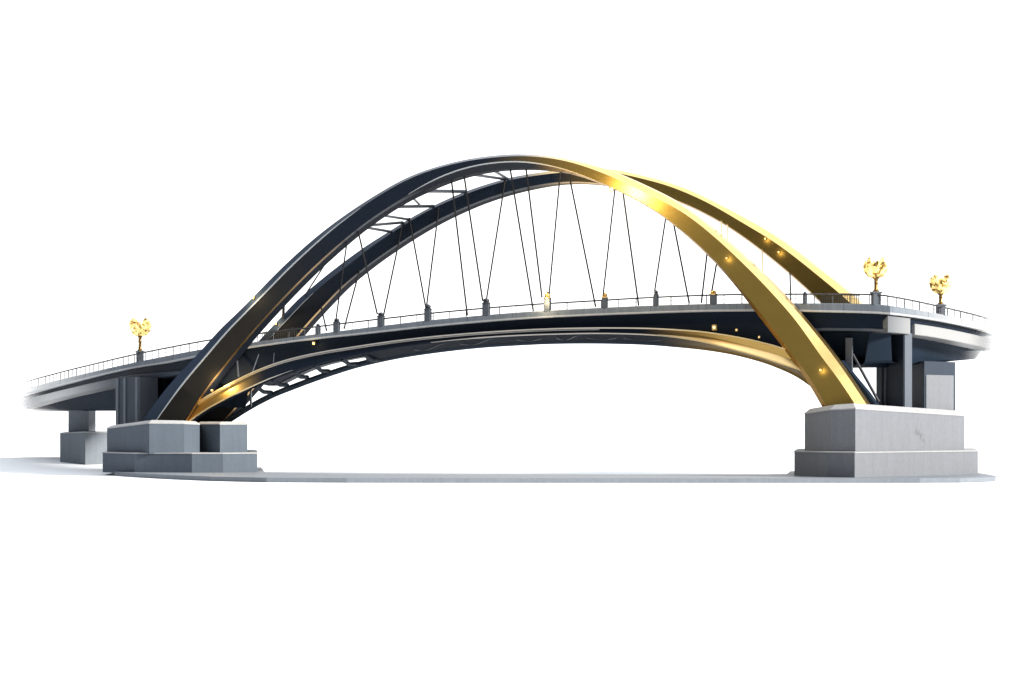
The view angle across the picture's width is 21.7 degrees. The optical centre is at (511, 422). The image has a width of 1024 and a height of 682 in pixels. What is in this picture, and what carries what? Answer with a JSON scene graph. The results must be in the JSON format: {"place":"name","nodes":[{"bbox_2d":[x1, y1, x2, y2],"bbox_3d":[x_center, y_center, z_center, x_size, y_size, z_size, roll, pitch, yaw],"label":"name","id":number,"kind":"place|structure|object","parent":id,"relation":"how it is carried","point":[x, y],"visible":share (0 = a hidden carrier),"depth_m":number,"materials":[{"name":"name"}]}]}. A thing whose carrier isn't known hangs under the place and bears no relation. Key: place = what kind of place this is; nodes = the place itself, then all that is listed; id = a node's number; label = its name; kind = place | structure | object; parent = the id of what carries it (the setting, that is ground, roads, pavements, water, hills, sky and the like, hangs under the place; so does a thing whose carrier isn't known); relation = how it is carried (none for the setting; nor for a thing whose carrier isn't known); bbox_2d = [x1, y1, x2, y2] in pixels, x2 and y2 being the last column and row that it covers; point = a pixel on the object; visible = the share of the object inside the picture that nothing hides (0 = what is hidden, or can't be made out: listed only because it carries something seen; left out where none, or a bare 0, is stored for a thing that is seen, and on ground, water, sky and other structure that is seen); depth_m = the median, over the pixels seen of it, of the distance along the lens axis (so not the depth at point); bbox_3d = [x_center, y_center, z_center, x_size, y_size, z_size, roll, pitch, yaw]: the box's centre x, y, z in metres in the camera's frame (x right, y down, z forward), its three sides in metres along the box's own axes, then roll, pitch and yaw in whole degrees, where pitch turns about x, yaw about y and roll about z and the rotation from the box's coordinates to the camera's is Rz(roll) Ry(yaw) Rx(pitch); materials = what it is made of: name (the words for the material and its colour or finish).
{"place":"outdoors","nodes":[
{"label":"outdoors","id":0,"kind":"place"},
{"bbox_2d":[0,424,1023,681],"bbox_3d":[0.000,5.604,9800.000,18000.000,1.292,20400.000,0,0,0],"label":"ground","id":1,"kind":"structure","parent":0,"point":[106,576],"depth_m":116.96,"materials":[{"name":"white"}]},
{"bbox_2d":[30,154,986,477],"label":"arch bridge","id":2,"kind":"structure","parent":1,"relation":"on","point":[174,412],"depth_m":308.33,"materials":[{"name":"paint"}]},
{"bbox_2d":[129,318,150,361],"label":"golden tree sculpture","id":3,"kind":"object","parent":2,"relation":"on","point":[139,330],"visible":1,"depth_m":336.10,"materials":[{"name":"metal"}]},
{"bbox_2d":[712,325,717,329],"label":"floodlight","id":4,"kind":"object","parent":2,"relation":"on","point":[714,327],"visible":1,"depth_m":295.84,"materials":[{"name":"gold metal"}]},
{"bbox_2d":[863,257,887,304],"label":"golden sculpture","id":5,"kind":"object","parent":2,"relation":"on","point":[876,270],"visible":1,"depth_m":291.54,"materials":[{"name":"metal"}]},
{"bbox_2d":[929,274,950,314],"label":"golden tree sculpture","id":6,"kind":"object","parent":2,"relation":"on","point":[940,287],"visible":1,"depth_m":303.85,"materials":[{"name":"metal"}]},
{"bbox_2d":[0,0,1023,423],"label":"sky","id":7,"kind":"structure","parent":0,"point":[162,161],"materials":[{"name":"white"}]},
{"bbox_2d":[113,467,995,482],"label":"pavement","id":8,"kind":"structure","parent":0,"point":[260,475],"depth_m":281.35,"materials":[{"name":"concrete"}]}
]}

